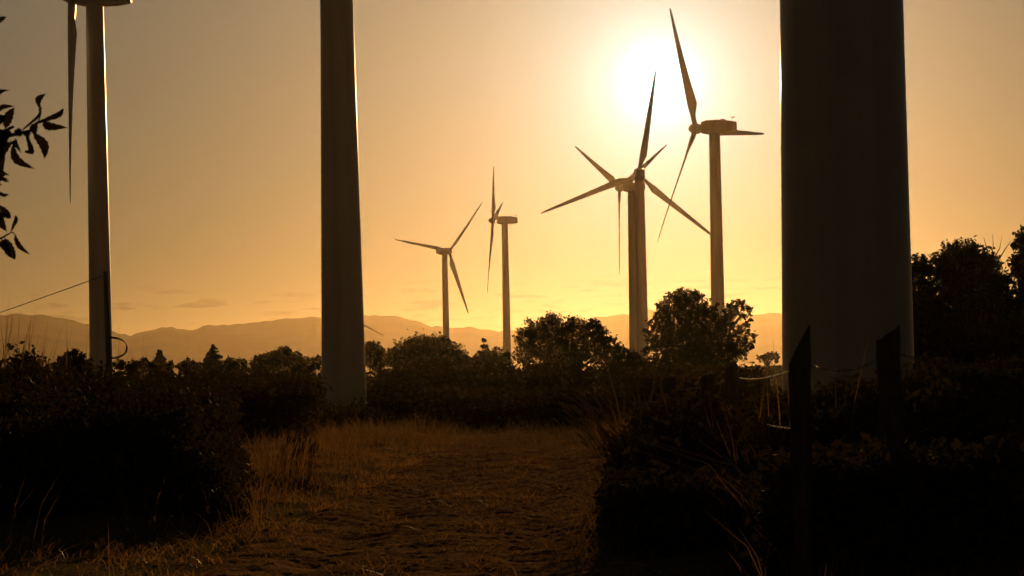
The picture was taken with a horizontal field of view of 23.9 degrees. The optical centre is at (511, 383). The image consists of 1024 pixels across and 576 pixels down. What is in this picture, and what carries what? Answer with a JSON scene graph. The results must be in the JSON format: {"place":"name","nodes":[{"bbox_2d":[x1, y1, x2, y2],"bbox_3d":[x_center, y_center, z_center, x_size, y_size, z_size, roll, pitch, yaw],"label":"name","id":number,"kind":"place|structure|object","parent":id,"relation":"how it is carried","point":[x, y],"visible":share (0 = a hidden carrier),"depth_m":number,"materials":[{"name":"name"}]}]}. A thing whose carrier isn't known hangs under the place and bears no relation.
{"place":"outdoors","nodes":[
{"label":"outdoors","id":0,"kind":"place"},
{"bbox_2d":[0,297,155,402],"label":"tall grass","id":1,"kind":"structure","parent":0,"point":[5,358],"depth_m":33.98,"materials":[{"name":"brown plant"}]},
{"bbox_2d":[0,310,781,376],"bbox_3d":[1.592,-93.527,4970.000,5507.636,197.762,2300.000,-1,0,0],"label":"mountains","id":2,"kind":"structure","parent":0,"point":[247,341],"depth_m":4718.58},
{"bbox_2d":[187,422,647,575],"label":"dirt track","id":3,"kind":"structure","parent":0,"point":[290,565],"depth_m":23.63,"materials":[{"name":"brown soil"}]},
{"bbox_2d":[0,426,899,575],"bbox_3d":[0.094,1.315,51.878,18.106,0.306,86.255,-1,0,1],"label":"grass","id":4,"kind":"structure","parent":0,"point":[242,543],"depth_m":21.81,"materials":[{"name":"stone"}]},
{"bbox_2d":[0,365,1023,575],"bbox_3d":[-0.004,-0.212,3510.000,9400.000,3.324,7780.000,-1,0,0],"label":"ground","id":5,"kind":"structure","parent":0,"point":[50,570],"depth_m":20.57,"materials":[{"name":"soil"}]},
{"bbox_2d":[0,16,66,259],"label":"chestnut tree","id":6,"kind":"object","parent":5,"relation":"on","point":[6,245],"visible":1,"depth_m":10.48,"materials":[{"name":"green plant"}]},
{"bbox_2d":[52,348,95,376],"bbox_3d":[-11.197,0.280,61.967,1.271,2.458,1.093,-1,0,17],"label":"bush","id":7,"kind":"object","parent":5,"relation":"on","point":[77,360],"visible":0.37,"depth_m":61.90,"materials":[{"name":"green plant"}]},
{"bbox_2d":[63,0,131,376],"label":"wind turbine","id":8,"kind":"object","parent":5,"relation":"on","point":[98,232],"visible":0.82,"depth_m":275.01,"materials":[{"name":"paint"}]},
{"bbox_2d":[99,271,127,377],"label":"utility pole","id":9,"kind":"object","parent":5,"relation":"on","point":[107,328],"visible":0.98,"depth_m":114.90,"materials":[{"name":"brown wood"}]},
{"bbox_2d":[0,275,104,312],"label":"power cable","id":10,"kind":"object","parent":9,"relation":"attached to","point":[54,293],"visible":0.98,"depth_m":127.74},
{"bbox_2d":[0,341,257,525],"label":"undergrowth","id":11,"kind":"object","parent":5,"relation":"on","point":[85,437],"visible":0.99,"depth_m":24.60,"materials":[{"name":"green plant"}]},
{"bbox_2d":[113,357,175,377],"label":"bush","id":12,"kind":"object","parent":5,"relation":"on","point":[137,365],"visible":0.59,"depth_m":210.06,"materials":[{"name":"green plant"}]},
{"bbox_2d":[147,349,166,373],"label":"conifer","id":13,"kind":"object","parent":5,"relation":"on","point":[159,359],"visible":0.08,"depth_m":214.77,"materials":[{"name":"green plant"}]},
{"bbox_2d":[174,356,201,377],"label":"bush","id":14,"kind":"object","parent":5,"relation":"on","point":[190,365],"visible":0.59,"depth_m":219.40,"materials":[{"name":"green plant"}]},
{"bbox_2d":[196,344,233,376],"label":"conifer","id":15,"kind":"object","parent":5,"relation":"on","point":[210,359],"visible":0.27,"depth_m":214.66,"materials":[{"name":"green plant"}]},
{"bbox_2d":[222,355,258,374],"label":"bush","id":16,"kind":"object","parent":5,"relation":"on","point":[230,363],"visible":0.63,"depth_m":219.55,"materials":[{"name":"green plant"}]},
{"bbox_2d":[249,345,321,376],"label":"tree","id":17,"kind":"object","parent":5,"relation":"on","point":[283,358],"visible":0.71,"depth_m":224.61,"materials":[{"name":"green plant"}]},
{"bbox_2d":[252,433,385,483],"bbox_3d":[-2.869,1.004,33.061,2.307,0.681,2.420,-1,0,-8],"label":"reed clump","id":18,"kind":"object","parent":5,"relation":"on","point":[301,451],"visible":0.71,"depth_m":32.97,"materials":[{"name":"plant"}]},
{"bbox_2d":[320,0,366,405],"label":"wind turbine","id":19,"kind":"object","parent":5,"relation":"on","point":[343,371],"visible":0.88,"depth_m":139.05,"materials":[{"name":"paint"}]},
{"bbox_2d":[364,325,383,335],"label":"wind turbine","id":20,"kind":"object","parent":5,"relation":"on","point":[372,329],"visible":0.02,"depth_m":1799.61,"materials":[{"name":"paint"}]},
{"bbox_2d":[365,340,387,380],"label":"bush","id":21,"kind":"object","parent":5,"relation":"on","point":[374,351],"visible":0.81,"depth_m":189.88,"materials":[{"name":"green plant"}]},
{"bbox_2d":[154,446,639,568],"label":"tall grass","id":22,"kind":"structure","parent":5,"relation":"on","point":[574,534],"depth_m":22.84,"materials":[{"name":"plant"}]},
{"bbox_2d":[383,328,469,367],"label":"tree","id":23,"kind":"object","parent":5,"relation":"on","point":[416,348],"visible":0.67,"depth_m":204.39,"materials":[{"name":"green plant"}]},
{"bbox_2d":[395,203,481,337],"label":"wind turbine","id":24,"kind":"object","parent":5,"relation":"on","point":[444,252],"visible":0.72,"depth_m":884.40,"materials":[{"name":"paint"}]},
{"bbox_2d":[273,413,635,451],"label":"grass","id":25,"kind":"structure","parent":5,"relation":"on","point":[544,436],"depth_m":60.19,"materials":[{"name":"brown plant"}]},
{"bbox_2d":[475,338,497,366],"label":"conifer","id":26,"kind":"object","parent":5,"relation":"on","point":[484,340],"visible":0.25,"depth_m":184.86,"materials":[{"name":"green plant"}]},
{"bbox_2d":[465,346,516,368],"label":"bush","id":27,"kind":"object","parent":5,"relation":"on","point":[495,354],"visible":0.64,"depth_m":184.47,"materials":[{"name":"green plant"}]},
{"bbox_2d":[487,166,517,351],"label":"wind turbine","id":28,"kind":"object","parent":5,"relation":"on","point":[504,221],"visible":0.84,"depth_m":773.88,"materials":[{"name":"paint"}]},
{"bbox_2d":[512,310,621,368],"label":"tree","id":29,"kind":"object","parent":5,"relation":"on","point":[555,337],"visible":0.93,"depth_m":149.71,"materials":[{"name":"green plant"}]},
{"bbox_2d":[113,281,1023,438],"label":"undergrowth","id":30,"kind":"object","parent":5,"relation":"on","point":[499,395],"visible":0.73,"depth_m":76.65,"materials":[{"name":"green plant"}]},
{"bbox_2d":[551,388,633,509],"bbox_3d":[1.118,0.722,25.949,1.642,1.362,1.810,-1,0,0],"label":"reed clump","id":31,"kind":"object","parent":5,"relation":"on","point":[605,433],"visible":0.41,"depth_m":25.97,"materials":[{"name":"plant"}]},
{"bbox_2d":[575,144,666,352],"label":"wind turbine","id":32,"kind":"object","parent":5,"relation":"on","point":[629,187],"visible":0.64,"depth_m":672.42,"materials":[{"name":"paint"}]},
{"bbox_2d":[603,343,646,372],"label":"bush","id":33,"kind":"object","parent":5,"relation":"on","point":[622,351],"visible":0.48,"depth_m":134.42,"materials":[{"name":"green plant"}]},
{"bbox_2d":[541,71,709,360],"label":"wind turbine","id":34,"kind":"object","parent":5,"relation":"on","point":[639,178],"visible":0.84,"depth_m":548.09,"materials":[{"name":"paint"}]},
{"bbox_2d":[640,287,757,370],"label":"tree","id":35,"kind":"object","parent":5,"relation":"on","point":[700,335],"visible":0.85,"depth_m":117.38,"materials":[{"name":"green plant"}]},
{"bbox_2d":[699,374,714,408],"bbox_3d":[2.170,0.625,26.983,0.176,1.479,0.203,0,1,0],"label":"fence post","id":36,"kind":"object","parent":5,"relation":"on","point":[707,383],"visible":0.2,"depth_m":26.90,"materials":[{"name":"brown wood"}]},
{"bbox_2d":[762,422,789,428],"bbox_3d":[2.304,0.395,24.155,0.636,0.252,17.502,-1,0,1],"label":"barbed wire","id":37,"kind":"object","parent":36,"relation":"attached to","point":[777,426],"visible":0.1,"depth_m":18.58,"materials":[{"name":"grey metal"}]},
{"bbox_2d":[657,9,763,364],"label":"wind turbine","id":38,"kind":"object","parent":5,"relation":"on","point":[715,130],"visible":0.77,"depth_m":436.24,"materials":[{"name":"paint"}]},
{"bbox_2d":[725,362,738,409],"bbox_3d":[2.661,0.510,29.002,0.161,1.560,0.174,-2,-1,0],"label":"fence post","id":39,"kind":"object","parent":5,"relation":"on","point":[731,380],"visible":0.38,"depth_m":28.97,"materials":[{"name":"brown wood"}]},
{"bbox_2d":[668,371,788,390],"bbox_3d":[2.294,-0.016,24.155,0.631,0.227,17.503,-1,0,1],"label":"barbed wire","id":40,"kind":"object","parent":39,"relation":"attached to","point":[742,378],"visible":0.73,"depth_m":23.90,"materials":[{"name":"grey metal"}]},
{"bbox_2d":[756,351,780,388],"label":"tree","id":41,"kind":"object","parent":5,"relation":"on","point":[768,356],"visible":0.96,"depth_m":234.96,"materials":[{"name":"green plant"}]},
{"bbox_2d":[572,409,974,548],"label":"weeds","id":42,"kind":"object","parent":5,"relation":"on","point":[743,518],"visible":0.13,"depth_m":18.73,"materials":[{"name":"brown plant"}]},
{"bbox_2d":[599,334,967,483],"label":"tall grass","id":43,"kind":"structure","parent":5,"relation":"on","point":[751,414],"depth_m":20.75,"materials":[{"name":"plant"}]},
{"bbox_2d":[788,324,813,575],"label":"fence post","id":44,"kind":"object","parent":5,"relation":"on","point":[801,477],"visible":0.98,"depth_m":15.41,"materials":[{"name":"brown wood"}]},
{"bbox_2d":[811,349,893,373],"bbox_3d":[2.207,-0.151,15.860,0.034,0.171,1.164,-1,0,39],"label":"barbed wire","id":45,"kind":"object","parent":44,"relation":"attached to","point":[884,355],"visible":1,"depth_m":15.90,"materials":[{"name":"grey metal"}]},
{"bbox_2d":[591,352,1023,575],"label":"undergrowth","id":46,"kind":"object","parent":5,"relation":"on","point":[960,468],"visible":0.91,"depth_m":19.01,"materials":[{"name":"green plant"}]},
{"bbox_2d":[780,0,913,396],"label":"wind turbine","id":47,"kind":"object","parent":5,"relation":"on","point":[846,254],"visible":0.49,"depth_m":46.90,"materials":[{"name":"paint"}]},
{"bbox_2d":[876,324,905,557],"bbox_3d":[2.577,0.450,16.390,0.173,1.726,0.130,-2,0,0],"label":"fence post","id":48,"kind":"object","parent":5,"relation":"on","point":[890,418],"visible":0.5,"depth_m":16.34,"materials":[{"name":"brown wood"}]},
{"bbox_2d":[911,252,932,299],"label":"tree","id":49,"kind":"object","parent":5,"relation":"on","point":[917,268],"visible":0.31,"depth_m":95.65,"materials":[{"name":"green plant"}]},
{"bbox_2d":[912,234,1011,312],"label":"tree","id":50,"kind":"object","parent":5,"relation":"on","point":[968,272],"visible":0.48,"depth_m":91.56,"materials":[{"name":"green plant"}]},
{"bbox_2d":[997,224,1023,312],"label":"tree","id":51,"kind":"object","parent":5,"relation":"on","point":[1016,265],"visible":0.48,"depth_m":83.70,"materials":[{"name":"green plant"}]},
{"bbox_2d":[0,0,1023,335],"label":"sky","id":52,"kind":"structure","parent":0,"point":[213,107],"materials":[{"name":"orange"}]}
]}

